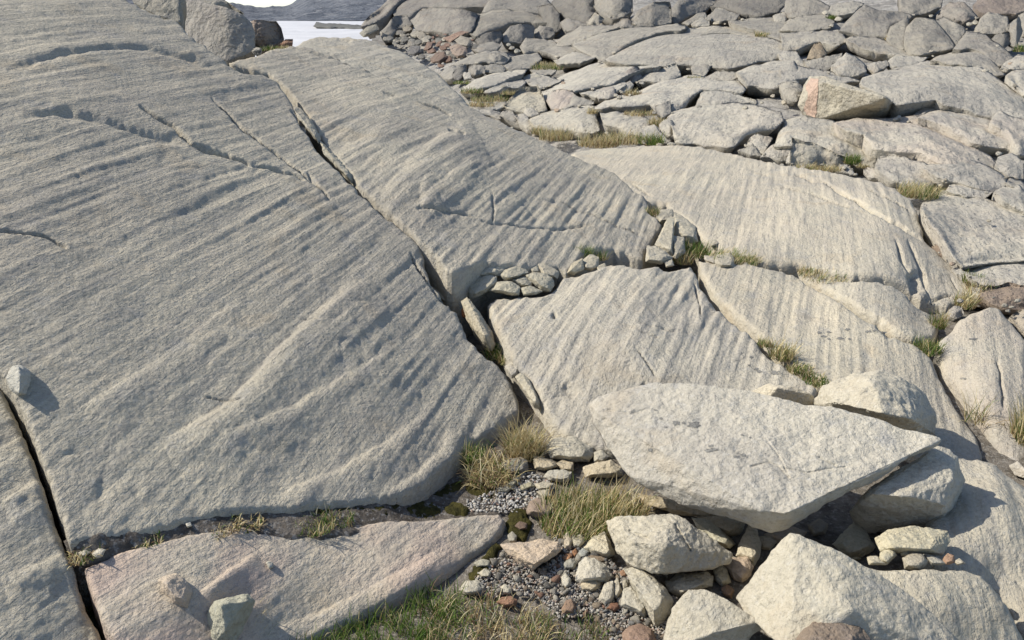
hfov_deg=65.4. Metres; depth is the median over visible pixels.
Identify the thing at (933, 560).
stone
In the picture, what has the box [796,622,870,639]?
stone
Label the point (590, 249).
grass tuft
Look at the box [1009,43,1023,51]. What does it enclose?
grass tuft
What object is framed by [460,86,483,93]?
grass tuft
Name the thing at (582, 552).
stone
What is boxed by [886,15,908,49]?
rock slab
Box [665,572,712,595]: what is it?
stone
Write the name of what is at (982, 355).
bedrock slab
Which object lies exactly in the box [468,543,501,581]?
moss patch
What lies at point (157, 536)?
grass tuft
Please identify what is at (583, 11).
rock slab
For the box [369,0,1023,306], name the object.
hillside
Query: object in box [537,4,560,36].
boulder
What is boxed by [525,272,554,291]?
stone
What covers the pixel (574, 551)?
stone
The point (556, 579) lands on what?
pebble
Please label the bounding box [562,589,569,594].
pebble
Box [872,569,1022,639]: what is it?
bedrock slab
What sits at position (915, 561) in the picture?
stone
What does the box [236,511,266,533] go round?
grass tuft
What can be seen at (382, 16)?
rock slab
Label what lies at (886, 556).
stone
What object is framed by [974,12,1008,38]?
boulder
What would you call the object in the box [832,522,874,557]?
stone
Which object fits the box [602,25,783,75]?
rock slab
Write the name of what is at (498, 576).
pebble
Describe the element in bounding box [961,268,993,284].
grass tuft
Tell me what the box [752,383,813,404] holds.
stone
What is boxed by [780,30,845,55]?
rock slab
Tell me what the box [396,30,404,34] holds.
rubble block
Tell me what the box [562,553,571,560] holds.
stone
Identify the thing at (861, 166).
grass tuft
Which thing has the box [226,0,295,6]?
sky
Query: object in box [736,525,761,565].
stone
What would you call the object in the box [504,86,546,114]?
boulder
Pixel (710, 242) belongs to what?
stone
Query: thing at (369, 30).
rubble block
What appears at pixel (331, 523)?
grass tuft
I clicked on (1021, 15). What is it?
boulder
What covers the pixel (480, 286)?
stone
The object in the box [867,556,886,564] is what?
stone
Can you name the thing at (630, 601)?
stone
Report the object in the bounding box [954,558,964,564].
stone
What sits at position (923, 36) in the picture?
boulder
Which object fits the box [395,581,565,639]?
grass
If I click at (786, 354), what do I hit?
grass tuft
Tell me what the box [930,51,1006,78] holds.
rock slab
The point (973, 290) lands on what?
boulder
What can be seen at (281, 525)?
soil
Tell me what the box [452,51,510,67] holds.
rock slab
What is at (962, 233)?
rock slab
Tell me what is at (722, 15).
boulder
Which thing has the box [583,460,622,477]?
stone
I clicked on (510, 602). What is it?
stone
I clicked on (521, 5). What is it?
rock slab
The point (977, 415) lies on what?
grass tuft
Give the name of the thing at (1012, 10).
rock slab
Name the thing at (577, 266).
stone
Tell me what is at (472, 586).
stone
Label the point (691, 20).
boulder
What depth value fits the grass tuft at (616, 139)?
9.50 m
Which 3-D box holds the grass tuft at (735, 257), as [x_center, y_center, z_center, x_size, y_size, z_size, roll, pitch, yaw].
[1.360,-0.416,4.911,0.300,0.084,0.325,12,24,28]
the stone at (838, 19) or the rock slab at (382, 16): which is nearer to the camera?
the stone at (838, 19)
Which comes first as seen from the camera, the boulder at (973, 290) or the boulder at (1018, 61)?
the boulder at (973, 290)
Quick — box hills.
[126,0,386,20]
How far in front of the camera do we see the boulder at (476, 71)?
16.42 m
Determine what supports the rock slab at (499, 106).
on the hillside
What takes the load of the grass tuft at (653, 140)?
on the hillside
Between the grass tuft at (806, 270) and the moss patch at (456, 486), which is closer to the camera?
the moss patch at (456, 486)
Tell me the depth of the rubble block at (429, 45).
22.56 m
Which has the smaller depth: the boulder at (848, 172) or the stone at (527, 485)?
the stone at (527, 485)
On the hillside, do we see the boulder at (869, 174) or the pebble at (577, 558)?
the boulder at (869, 174)
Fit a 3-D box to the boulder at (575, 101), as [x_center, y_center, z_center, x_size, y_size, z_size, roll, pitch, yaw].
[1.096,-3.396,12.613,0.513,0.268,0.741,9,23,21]
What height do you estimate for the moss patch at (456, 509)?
0.017 m
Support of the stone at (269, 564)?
on the bedrock slab at (304, 583)
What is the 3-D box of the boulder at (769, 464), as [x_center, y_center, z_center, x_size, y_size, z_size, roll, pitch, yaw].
[0.733,0.446,2.608,1.138,0.286,0.590,12,24,28]
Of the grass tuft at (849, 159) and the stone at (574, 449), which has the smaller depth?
the stone at (574, 449)
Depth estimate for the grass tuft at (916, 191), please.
6.72 m
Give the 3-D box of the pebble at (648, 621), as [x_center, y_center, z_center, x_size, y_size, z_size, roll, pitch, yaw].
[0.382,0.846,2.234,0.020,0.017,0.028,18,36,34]
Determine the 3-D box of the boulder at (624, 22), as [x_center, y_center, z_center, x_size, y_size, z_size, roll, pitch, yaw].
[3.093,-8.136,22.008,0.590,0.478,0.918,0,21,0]
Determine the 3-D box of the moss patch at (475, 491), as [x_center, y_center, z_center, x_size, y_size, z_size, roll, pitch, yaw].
[-0.103,0.609,2.864,0.104,0.021,0.146,-19,28,-40]
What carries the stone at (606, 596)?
on the gravel
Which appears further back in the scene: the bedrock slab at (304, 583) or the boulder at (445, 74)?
the boulder at (445, 74)
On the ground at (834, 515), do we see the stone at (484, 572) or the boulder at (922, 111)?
the stone at (484, 572)
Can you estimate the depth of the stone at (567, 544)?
2.55 m
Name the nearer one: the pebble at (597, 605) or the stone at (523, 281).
the pebble at (597, 605)
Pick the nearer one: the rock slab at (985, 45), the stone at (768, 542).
the stone at (768, 542)
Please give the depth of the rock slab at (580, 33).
22.18 m
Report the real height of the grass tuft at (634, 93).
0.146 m
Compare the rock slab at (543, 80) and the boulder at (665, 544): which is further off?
the rock slab at (543, 80)
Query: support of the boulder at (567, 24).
on the hillside
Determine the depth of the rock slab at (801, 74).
12.61 m
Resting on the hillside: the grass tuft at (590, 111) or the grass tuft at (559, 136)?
the grass tuft at (559, 136)
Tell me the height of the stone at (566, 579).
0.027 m
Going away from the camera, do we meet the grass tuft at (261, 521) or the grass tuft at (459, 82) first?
the grass tuft at (261, 521)
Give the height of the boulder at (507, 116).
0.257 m
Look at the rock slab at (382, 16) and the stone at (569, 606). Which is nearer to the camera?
the stone at (569, 606)
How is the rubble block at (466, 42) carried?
on the hillside
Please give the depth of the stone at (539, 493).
2.81 m
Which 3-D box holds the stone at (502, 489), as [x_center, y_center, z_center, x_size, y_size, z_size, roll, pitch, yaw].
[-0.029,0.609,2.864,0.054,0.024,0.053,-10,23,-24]
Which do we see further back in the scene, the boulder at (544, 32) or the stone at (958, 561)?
the boulder at (544, 32)
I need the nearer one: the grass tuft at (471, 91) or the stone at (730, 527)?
the stone at (730, 527)
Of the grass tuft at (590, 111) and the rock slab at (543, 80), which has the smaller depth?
the grass tuft at (590, 111)
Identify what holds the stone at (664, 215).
on the bedrock slab at (788, 220)
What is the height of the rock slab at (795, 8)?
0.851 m
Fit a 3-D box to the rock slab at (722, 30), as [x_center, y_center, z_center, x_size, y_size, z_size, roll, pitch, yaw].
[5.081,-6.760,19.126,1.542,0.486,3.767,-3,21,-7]
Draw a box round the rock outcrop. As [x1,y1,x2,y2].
[313,22,361,28]
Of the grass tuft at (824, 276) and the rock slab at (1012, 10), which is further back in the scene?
the rock slab at (1012, 10)
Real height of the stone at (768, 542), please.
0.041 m
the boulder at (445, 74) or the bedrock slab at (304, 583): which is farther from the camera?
the boulder at (445, 74)
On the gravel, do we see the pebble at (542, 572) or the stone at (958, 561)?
the pebble at (542, 572)
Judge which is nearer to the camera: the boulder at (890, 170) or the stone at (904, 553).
the stone at (904, 553)
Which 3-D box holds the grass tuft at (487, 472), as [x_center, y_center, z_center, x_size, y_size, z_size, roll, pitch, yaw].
[-0.077,0.514,2.929,0.347,0.135,0.354,0,21,0]
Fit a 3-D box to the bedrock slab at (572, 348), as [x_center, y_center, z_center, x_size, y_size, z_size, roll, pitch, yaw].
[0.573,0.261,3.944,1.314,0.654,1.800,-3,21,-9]
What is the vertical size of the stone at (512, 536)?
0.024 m
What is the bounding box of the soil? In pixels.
[64,444,533,584]
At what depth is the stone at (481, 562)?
2.46 m
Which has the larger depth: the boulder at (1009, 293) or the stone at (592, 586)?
the boulder at (1009, 293)
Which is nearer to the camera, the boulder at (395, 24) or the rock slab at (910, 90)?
the rock slab at (910, 90)
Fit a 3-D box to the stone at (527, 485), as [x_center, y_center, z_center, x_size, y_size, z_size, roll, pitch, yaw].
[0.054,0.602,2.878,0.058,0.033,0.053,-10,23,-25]
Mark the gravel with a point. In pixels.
(517, 497)
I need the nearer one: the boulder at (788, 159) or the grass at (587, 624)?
the grass at (587, 624)
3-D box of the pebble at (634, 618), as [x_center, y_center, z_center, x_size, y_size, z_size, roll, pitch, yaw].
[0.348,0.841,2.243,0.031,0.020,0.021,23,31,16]
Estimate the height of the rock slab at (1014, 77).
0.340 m
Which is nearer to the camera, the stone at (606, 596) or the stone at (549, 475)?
the stone at (606, 596)
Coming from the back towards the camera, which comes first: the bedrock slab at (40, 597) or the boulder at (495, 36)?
the boulder at (495, 36)
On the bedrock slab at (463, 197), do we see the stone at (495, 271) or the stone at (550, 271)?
the stone at (550, 271)
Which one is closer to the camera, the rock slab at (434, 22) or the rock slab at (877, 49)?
the rock slab at (877, 49)
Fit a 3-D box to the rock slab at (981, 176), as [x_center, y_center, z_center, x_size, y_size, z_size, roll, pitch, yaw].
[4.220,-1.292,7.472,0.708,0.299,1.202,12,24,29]
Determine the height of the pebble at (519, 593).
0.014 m
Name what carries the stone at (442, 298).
on the stone
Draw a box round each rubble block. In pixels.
[360,24,378,36]
[384,36,393,41]
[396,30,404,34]
[401,37,408,41]
[403,25,411,32]
[407,45,420,55]
[411,31,418,37]
[415,31,426,37]
[415,39,421,45]
[417,54,424,59]
[421,37,429,43]
[424,41,432,50]
[427,48,435,53]
[430,51,446,63]
[440,45,446,50]
[443,31,467,42]
[444,56,451,63]
[450,44,466,57]
[455,35,472,48]
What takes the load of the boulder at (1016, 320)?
on the ground at (834, 515)
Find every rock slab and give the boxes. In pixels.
[361,0,404,38]
[392,0,487,25]
[410,7,478,41]
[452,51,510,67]
[459,70,526,98]
[466,101,501,120]
[470,9,546,39]
[470,42,501,53]
[481,0,550,14]
[484,78,525,97]
[484,98,504,111]
[503,53,541,75]
[522,72,563,90]
[528,105,599,139]
[530,66,556,76]
[538,46,574,59]
[541,62,661,109]
[551,0,597,23]
[554,24,619,45]
[555,51,595,67]
[572,23,687,63]
[579,81,625,103]
[592,75,745,115]
[600,111,649,139]
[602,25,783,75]
[667,102,783,152]
[700,26,754,35]
[710,0,785,19]
[728,17,788,40]
[736,60,798,97]
[774,115,875,174]
[779,14,834,32]
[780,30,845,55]
[780,65,860,85]
[785,0,829,18]
[833,115,995,168]
[839,5,913,39]
[844,36,931,61]
[859,60,1023,118]
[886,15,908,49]
[897,0,942,22]
[917,110,1009,155]
[918,192,1023,270]
[921,160,1006,197]
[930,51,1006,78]
[936,17,965,45]
[952,32,1013,67]
[965,262,1023,287]
[973,0,1023,21]
[988,110,1023,159]
[991,185,1023,213]
[1004,69,1023,96]
[1004,178,1023,189]
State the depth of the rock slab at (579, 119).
11.35 m
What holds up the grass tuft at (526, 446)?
on the soil
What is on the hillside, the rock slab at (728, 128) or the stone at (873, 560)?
the rock slab at (728, 128)
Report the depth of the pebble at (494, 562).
2.47 m
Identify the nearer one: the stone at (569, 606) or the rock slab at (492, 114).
the stone at (569, 606)
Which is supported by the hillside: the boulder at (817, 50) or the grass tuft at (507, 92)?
the boulder at (817, 50)
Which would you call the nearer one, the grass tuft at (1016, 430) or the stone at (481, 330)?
the grass tuft at (1016, 430)
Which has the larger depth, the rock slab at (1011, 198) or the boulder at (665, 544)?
the rock slab at (1011, 198)
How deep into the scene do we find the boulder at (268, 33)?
9.53 m
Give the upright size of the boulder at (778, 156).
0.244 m
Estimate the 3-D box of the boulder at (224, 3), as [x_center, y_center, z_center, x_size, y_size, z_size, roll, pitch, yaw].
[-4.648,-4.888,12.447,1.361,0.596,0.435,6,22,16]
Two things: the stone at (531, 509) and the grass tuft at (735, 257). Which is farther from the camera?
the grass tuft at (735, 257)
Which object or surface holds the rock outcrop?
on the water
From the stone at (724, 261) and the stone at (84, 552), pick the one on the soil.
the stone at (84, 552)
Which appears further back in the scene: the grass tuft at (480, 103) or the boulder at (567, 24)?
the boulder at (567, 24)
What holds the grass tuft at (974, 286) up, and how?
on the bedrock slab at (788, 220)
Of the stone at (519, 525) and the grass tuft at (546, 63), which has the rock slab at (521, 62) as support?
the grass tuft at (546, 63)
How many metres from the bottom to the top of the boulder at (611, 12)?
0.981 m
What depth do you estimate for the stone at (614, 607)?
2.28 m
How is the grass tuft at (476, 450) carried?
on the soil
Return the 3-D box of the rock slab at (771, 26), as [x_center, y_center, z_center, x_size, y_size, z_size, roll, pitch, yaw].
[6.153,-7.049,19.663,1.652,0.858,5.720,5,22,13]
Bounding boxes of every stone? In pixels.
[6,365,30,395]
[79,550,90,556]
[91,548,105,558]
[158,573,192,607]
[207,594,254,639]
[252,47,261,55]
[266,561,273,568]
[279,39,292,46]
[292,106,320,142]
[319,141,353,183]
[432,286,444,301]
[459,580,484,594]
[461,297,494,350]
[468,275,496,298]
[474,559,489,566]
[479,568,490,577]
[480,267,504,276]
[489,281,519,295]
[496,485,510,492]
[496,596,517,606]
[499,266,528,279]
[500,539,562,570]
[500,584,511,594]
[501,457,527,474]
[505,362,517,377]
[506,477,519,487]
[508,531,516,542]
[512,277,532,286]
[515,373,540,409]
[515,521,526,529]
[520,286,542,295]
[520,482,534,490]
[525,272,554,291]
[526,497,554,517]
[531,265,539,271]
[533,456,557,470]
[535,481,552,489]
[537,489,552,497]
[538,263,558,278]
[543,469,571,482]
[547,436,593,462]
[556,460,573,471]
[561,573,570,586]
[561,599,575,613]
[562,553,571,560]
[562,558,576,569]
[563,532,572,549]
[567,258,583,274]
[572,534,585,547]
[572,548,577,556]
[575,557,612,583]
[578,548,588,557]
[580,580,600,591]
[583,254,598,270]
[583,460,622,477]
[584,531,614,557]
[588,555,605,561]
[594,450,608,461]
[596,263,606,269]
[598,581,613,604]
[606,603,619,611]
[614,578,621,598]
[620,570,625,576]
[620,587,646,617]
[622,580,627,588]
[622,623,656,639]
[623,567,673,627]
[638,493,724,516]
[645,245,672,264]
[654,209,673,223]
[655,217,674,255]
[664,259,673,267]
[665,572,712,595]
[672,236,685,258]
[674,212,697,243]
[691,517,734,548]
[694,515,744,535]
[704,255,715,263]
[708,239,718,246]
[713,566,730,586]
[714,253,734,267]
[721,585,733,598]
[724,556,753,582]
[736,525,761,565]
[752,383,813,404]
[759,535,776,549]
[764,527,806,543]
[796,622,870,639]
[808,518,827,535]
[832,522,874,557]
[835,16,842,21]
[851,556,860,560]
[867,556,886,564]
[875,526,950,555]
[879,550,896,563]
[900,552,910,555]
[902,552,928,569]
[924,553,945,565]
[942,553,954,564]
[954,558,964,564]
[1009,461,1023,477]
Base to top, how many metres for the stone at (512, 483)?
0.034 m
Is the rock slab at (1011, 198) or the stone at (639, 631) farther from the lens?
the rock slab at (1011, 198)
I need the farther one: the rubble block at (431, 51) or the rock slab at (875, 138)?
the rubble block at (431, 51)
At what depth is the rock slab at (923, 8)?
19.02 m
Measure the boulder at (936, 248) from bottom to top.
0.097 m
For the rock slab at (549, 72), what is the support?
on the hillside
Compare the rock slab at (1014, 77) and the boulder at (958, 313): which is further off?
the rock slab at (1014, 77)
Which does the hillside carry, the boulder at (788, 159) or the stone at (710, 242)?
the boulder at (788, 159)
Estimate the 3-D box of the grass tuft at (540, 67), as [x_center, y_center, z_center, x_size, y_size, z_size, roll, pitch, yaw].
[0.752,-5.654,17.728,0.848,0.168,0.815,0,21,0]
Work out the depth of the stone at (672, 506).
2.71 m
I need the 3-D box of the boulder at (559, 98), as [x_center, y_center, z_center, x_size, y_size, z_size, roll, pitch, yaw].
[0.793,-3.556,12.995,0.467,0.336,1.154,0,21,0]
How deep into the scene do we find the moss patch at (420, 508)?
2.70 m
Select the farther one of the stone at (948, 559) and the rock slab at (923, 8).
the rock slab at (923, 8)
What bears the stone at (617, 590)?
on the gravel
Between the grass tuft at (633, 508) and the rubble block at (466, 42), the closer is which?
the grass tuft at (633, 508)
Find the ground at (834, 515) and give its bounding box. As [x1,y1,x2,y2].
[98,263,1023,639]
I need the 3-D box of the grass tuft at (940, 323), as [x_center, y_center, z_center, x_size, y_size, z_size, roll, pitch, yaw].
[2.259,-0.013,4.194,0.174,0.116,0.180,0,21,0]
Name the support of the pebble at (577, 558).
on the ground at (834, 515)
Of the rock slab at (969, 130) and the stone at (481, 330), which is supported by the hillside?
the rock slab at (969, 130)
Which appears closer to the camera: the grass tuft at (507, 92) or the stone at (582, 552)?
the stone at (582, 552)
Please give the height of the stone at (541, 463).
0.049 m
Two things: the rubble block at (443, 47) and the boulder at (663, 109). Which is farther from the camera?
the rubble block at (443, 47)
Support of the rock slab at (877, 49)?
on the hillside
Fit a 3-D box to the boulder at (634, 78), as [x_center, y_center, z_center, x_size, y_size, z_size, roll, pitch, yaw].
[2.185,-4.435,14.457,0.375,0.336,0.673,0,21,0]
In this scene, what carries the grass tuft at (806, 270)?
on the bedrock slab at (892, 312)
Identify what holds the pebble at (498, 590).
on the gravel
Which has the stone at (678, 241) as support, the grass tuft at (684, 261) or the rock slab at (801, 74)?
the grass tuft at (684, 261)
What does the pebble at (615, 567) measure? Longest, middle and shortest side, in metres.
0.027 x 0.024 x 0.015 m
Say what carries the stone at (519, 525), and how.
on the ground at (834, 515)
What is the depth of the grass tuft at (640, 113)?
11.00 m
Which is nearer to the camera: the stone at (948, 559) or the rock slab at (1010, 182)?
the stone at (948, 559)
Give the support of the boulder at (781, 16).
on the rock slab at (771, 26)
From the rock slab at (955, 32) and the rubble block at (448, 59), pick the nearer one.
the rock slab at (955, 32)
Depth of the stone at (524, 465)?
2.97 m
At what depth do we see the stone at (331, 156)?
4.72 m
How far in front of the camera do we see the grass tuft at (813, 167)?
7.87 m
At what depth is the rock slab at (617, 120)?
10.42 m
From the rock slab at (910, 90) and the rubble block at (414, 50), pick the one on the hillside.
the rock slab at (910, 90)
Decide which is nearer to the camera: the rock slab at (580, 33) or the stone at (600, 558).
the stone at (600, 558)
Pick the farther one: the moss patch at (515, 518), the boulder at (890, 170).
the boulder at (890, 170)
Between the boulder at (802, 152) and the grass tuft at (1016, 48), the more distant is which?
the grass tuft at (1016, 48)
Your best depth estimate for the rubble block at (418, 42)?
24.41 m
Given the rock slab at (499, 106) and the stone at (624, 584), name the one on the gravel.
the stone at (624, 584)
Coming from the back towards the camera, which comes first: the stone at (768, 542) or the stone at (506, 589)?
the stone at (768, 542)
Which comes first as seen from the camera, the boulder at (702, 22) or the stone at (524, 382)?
the stone at (524, 382)
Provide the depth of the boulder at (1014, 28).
14.63 m
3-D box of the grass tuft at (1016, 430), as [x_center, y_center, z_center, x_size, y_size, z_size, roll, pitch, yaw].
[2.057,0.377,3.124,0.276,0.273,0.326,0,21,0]
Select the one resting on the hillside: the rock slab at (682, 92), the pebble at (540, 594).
the rock slab at (682, 92)
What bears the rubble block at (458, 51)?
on the rubble block
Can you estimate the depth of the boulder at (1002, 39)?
14.48 m
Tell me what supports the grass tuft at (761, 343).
on the bedrock slab at (839, 340)
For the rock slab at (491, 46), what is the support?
on the hillside
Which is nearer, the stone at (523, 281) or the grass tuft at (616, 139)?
the stone at (523, 281)
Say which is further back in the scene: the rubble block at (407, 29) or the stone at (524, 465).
the rubble block at (407, 29)
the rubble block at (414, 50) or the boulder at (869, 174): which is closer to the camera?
the boulder at (869, 174)
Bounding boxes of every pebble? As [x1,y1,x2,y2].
[490,558,498,565]
[495,573,502,579]
[496,588,502,593]
[513,575,521,583]
[516,591,522,596]
[532,573,539,580]
[537,592,543,597]
[539,570,546,575]
[544,581,551,588]
[551,575,559,582]
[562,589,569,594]
[575,553,580,561]
[592,602,601,608]
[593,591,599,597]
[610,563,617,569]
[610,626,617,632]
[630,615,639,622]
[645,617,651,625]
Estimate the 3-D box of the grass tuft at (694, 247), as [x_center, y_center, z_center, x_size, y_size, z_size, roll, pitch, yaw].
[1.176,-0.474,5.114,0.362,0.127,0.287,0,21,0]
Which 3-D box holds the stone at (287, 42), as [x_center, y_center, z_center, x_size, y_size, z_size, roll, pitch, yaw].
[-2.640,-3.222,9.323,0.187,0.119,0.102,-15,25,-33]
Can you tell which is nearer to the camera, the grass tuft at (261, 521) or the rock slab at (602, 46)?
the grass tuft at (261, 521)
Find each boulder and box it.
[132,0,186,29]
[185,0,254,66]
[201,0,244,15]
[250,20,283,53]
[380,15,412,44]
[438,64,461,83]
[452,64,466,81]
[463,72,471,80]
[467,63,484,78]
[474,30,502,44]
[484,64,505,74]
[489,53,507,63]
[499,109,520,129]
[501,23,534,49]
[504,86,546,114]
[515,113,538,136]
[520,38,556,57]
[523,107,538,118]
[534,25,554,39]
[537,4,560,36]
[546,89,573,109]
[560,17,586,33]
[560,94,593,109]
[586,12,603,24]
[589,382,941,532]
[593,0,632,24]
[596,86,615,102]
[606,514,732,574]
[613,16,633,29]
[617,81,633,94]
[625,65,641,84]
[631,2,671,26]
[637,63,680,87]
[638,124,669,145]
[655,100,671,119]
[659,119,674,138]
[663,589,761,639]
[671,0,717,24]
[682,12,706,27]
[691,17,709,27]
[691,64,711,76]
[695,91,756,105]
[702,71,737,79]
[707,7,739,25]
[736,533,954,639]
[738,143,760,159]
[744,133,772,158]
[760,144,790,164]
[773,11,787,21]
[778,50,804,66]
[779,81,802,105]
[785,152,789,164]
[790,138,850,172]
[798,76,892,120]
[803,53,842,70]
[807,42,826,59]
[814,370,936,435]
[828,1,863,20]
[831,52,866,79]
[835,164,853,176]
[850,446,964,532]
[863,167,877,181]
[866,60,888,74]
[874,154,934,188]
[886,56,927,69]
[904,17,954,60]
[913,107,935,115]
[931,245,941,256]
[936,2,977,26]
[946,183,993,198]
[947,306,963,321]
[951,267,964,281]
[971,286,982,300]
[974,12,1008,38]
[976,282,1023,315]
[992,31,1010,47]
[994,153,1023,180]
[1001,55,1023,73]
[1007,17,1022,47]
[1008,309,1023,337]
[1018,13,1023,37]
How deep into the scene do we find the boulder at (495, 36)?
22.02 m
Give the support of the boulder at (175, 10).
on the bedrock
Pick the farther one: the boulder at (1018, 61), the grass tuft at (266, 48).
the boulder at (1018, 61)
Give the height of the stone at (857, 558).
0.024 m
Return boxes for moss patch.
[233,507,379,517]
[372,481,463,514]
[407,501,440,518]
[444,502,469,515]
[465,482,494,500]
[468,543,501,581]
[505,508,531,541]
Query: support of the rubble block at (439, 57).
on the rubble block
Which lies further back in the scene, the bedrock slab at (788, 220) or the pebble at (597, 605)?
the bedrock slab at (788, 220)
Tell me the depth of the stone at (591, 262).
4.58 m
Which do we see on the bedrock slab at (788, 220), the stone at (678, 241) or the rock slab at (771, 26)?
the stone at (678, 241)
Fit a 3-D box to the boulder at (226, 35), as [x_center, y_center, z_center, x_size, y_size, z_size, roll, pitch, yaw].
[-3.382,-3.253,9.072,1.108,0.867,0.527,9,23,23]
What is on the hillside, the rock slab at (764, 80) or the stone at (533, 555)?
the rock slab at (764, 80)
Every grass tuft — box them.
[65,544,106,568]
[84,601,94,619]
[132,529,164,548]
[211,512,247,540]
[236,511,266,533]
[259,44,282,50]
[294,503,337,538]
[335,506,355,529]
[451,440,533,492]
[453,80,469,84]
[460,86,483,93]
[461,436,490,466]
[468,98,496,106]
[470,92,508,102]
[479,342,502,360]
[490,350,505,365]
[490,406,559,463]
[500,89,514,94]
[528,62,563,69]
[528,124,550,134]
[529,462,635,542]
[533,60,556,66]
[535,124,574,141]
[576,129,619,148]
[576,243,597,258]
[583,473,657,524]
[586,107,599,113]
[593,247,609,260]
[596,125,639,145]
[623,88,641,95]
[623,108,656,116]
[635,128,666,145]
[644,204,663,216]
[645,114,666,127]
[672,244,698,264]
[674,239,716,259]
[707,244,755,264]
[733,253,764,265]
[754,31,768,36]
[756,334,775,347]
[762,326,806,362]
[786,358,813,376]
[790,161,831,171]
[797,264,818,275]
[799,266,849,283]
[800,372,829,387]
[817,163,842,171]
[826,14,835,19]
[841,153,863,164]
[854,162,869,168]
[895,180,948,199]
[909,332,950,356]
[926,309,955,329]
[949,285,983,309]
[958,386,1008,426]
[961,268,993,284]
[963,273,1004,292]
[998,386,1023,445]
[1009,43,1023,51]
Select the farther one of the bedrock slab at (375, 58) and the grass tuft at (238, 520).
the bedrock slab at (375, 58)
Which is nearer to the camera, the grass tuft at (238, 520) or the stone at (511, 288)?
the grass tuft at (238, 520)
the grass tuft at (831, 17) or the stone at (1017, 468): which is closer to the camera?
the stone at (1017, 468)
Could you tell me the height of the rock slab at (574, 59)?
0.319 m
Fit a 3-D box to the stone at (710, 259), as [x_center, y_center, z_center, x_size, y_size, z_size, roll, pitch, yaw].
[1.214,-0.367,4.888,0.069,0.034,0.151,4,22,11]
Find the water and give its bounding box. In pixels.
[187,21,371,56]
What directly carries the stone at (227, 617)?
on the bedrock slab at (304, 583)
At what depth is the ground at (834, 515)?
2.57 m
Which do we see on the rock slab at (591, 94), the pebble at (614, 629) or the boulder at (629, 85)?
the boulder at (629, 85)
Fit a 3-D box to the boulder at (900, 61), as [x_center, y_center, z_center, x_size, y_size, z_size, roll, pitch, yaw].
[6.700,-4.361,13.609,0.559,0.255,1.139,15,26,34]
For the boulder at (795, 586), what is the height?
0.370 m
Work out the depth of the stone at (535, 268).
4.33 m
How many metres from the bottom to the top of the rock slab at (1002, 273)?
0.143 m
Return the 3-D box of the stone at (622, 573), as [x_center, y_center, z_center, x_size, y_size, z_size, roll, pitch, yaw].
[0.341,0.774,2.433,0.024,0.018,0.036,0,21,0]
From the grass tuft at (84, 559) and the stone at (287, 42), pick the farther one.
the stone at (287, 42)
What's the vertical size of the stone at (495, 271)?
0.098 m
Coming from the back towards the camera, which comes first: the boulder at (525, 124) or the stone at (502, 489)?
the boulder at (525, 124)
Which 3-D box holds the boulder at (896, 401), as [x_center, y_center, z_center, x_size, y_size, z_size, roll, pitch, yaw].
[1.392,0.335,3.105,0.476,0.323,0.426,-18,28,-39]
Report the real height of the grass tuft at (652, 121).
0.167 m
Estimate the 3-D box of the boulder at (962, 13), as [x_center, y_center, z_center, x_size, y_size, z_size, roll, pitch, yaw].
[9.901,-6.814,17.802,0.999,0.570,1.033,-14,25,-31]
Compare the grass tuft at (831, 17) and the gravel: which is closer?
the gravel
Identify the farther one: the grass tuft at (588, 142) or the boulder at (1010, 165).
the grass tuft at (588, 142)
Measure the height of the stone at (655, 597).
0.123 m
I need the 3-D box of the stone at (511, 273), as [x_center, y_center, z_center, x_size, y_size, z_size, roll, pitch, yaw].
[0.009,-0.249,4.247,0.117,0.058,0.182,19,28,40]
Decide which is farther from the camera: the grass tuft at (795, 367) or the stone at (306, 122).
the stone at (306, 122)
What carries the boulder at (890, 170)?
on the hillside
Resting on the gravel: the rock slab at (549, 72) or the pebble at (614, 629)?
the pebble at (614, 629)
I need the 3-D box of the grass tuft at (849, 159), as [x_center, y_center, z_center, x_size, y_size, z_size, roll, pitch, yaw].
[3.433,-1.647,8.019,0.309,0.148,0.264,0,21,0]
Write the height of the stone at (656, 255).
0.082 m
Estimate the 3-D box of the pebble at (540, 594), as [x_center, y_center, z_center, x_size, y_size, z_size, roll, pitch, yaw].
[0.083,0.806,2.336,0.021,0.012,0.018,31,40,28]
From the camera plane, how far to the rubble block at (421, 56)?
21.63 m
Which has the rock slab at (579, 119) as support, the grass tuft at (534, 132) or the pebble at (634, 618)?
the grass tuft at (534, 132)
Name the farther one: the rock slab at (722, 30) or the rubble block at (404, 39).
the rubble block at (404, 39)
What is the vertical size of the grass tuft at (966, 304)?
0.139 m
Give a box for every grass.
[289,571,469,639]
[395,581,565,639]
[531,606,612,639]
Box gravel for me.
[466,472,677,639]
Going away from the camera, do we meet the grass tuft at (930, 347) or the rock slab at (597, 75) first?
the grass tuft at (930, 347)
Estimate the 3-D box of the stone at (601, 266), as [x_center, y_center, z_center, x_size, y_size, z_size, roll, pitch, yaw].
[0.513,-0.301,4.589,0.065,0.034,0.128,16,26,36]
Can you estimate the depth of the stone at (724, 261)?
4.79 m
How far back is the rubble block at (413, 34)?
26.23 m
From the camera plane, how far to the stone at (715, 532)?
2.57 m
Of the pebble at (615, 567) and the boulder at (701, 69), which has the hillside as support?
the boulder at (701, 69)
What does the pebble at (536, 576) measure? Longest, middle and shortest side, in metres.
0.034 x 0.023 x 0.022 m
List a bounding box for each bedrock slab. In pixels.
[0,0,518,630]
[0,390,100,639]
[85,515,504,639]
[229,46,661,336]
[296,37,470,107]
[488,265,817,458]
[571,145,969,313]
[697,261,981,462]
[799,275,937,349]
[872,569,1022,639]
[923,459,1023,639]
[933,307,1023,460]
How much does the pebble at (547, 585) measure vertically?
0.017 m
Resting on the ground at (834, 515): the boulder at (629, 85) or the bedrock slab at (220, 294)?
the bedrock slab at (220, 294)

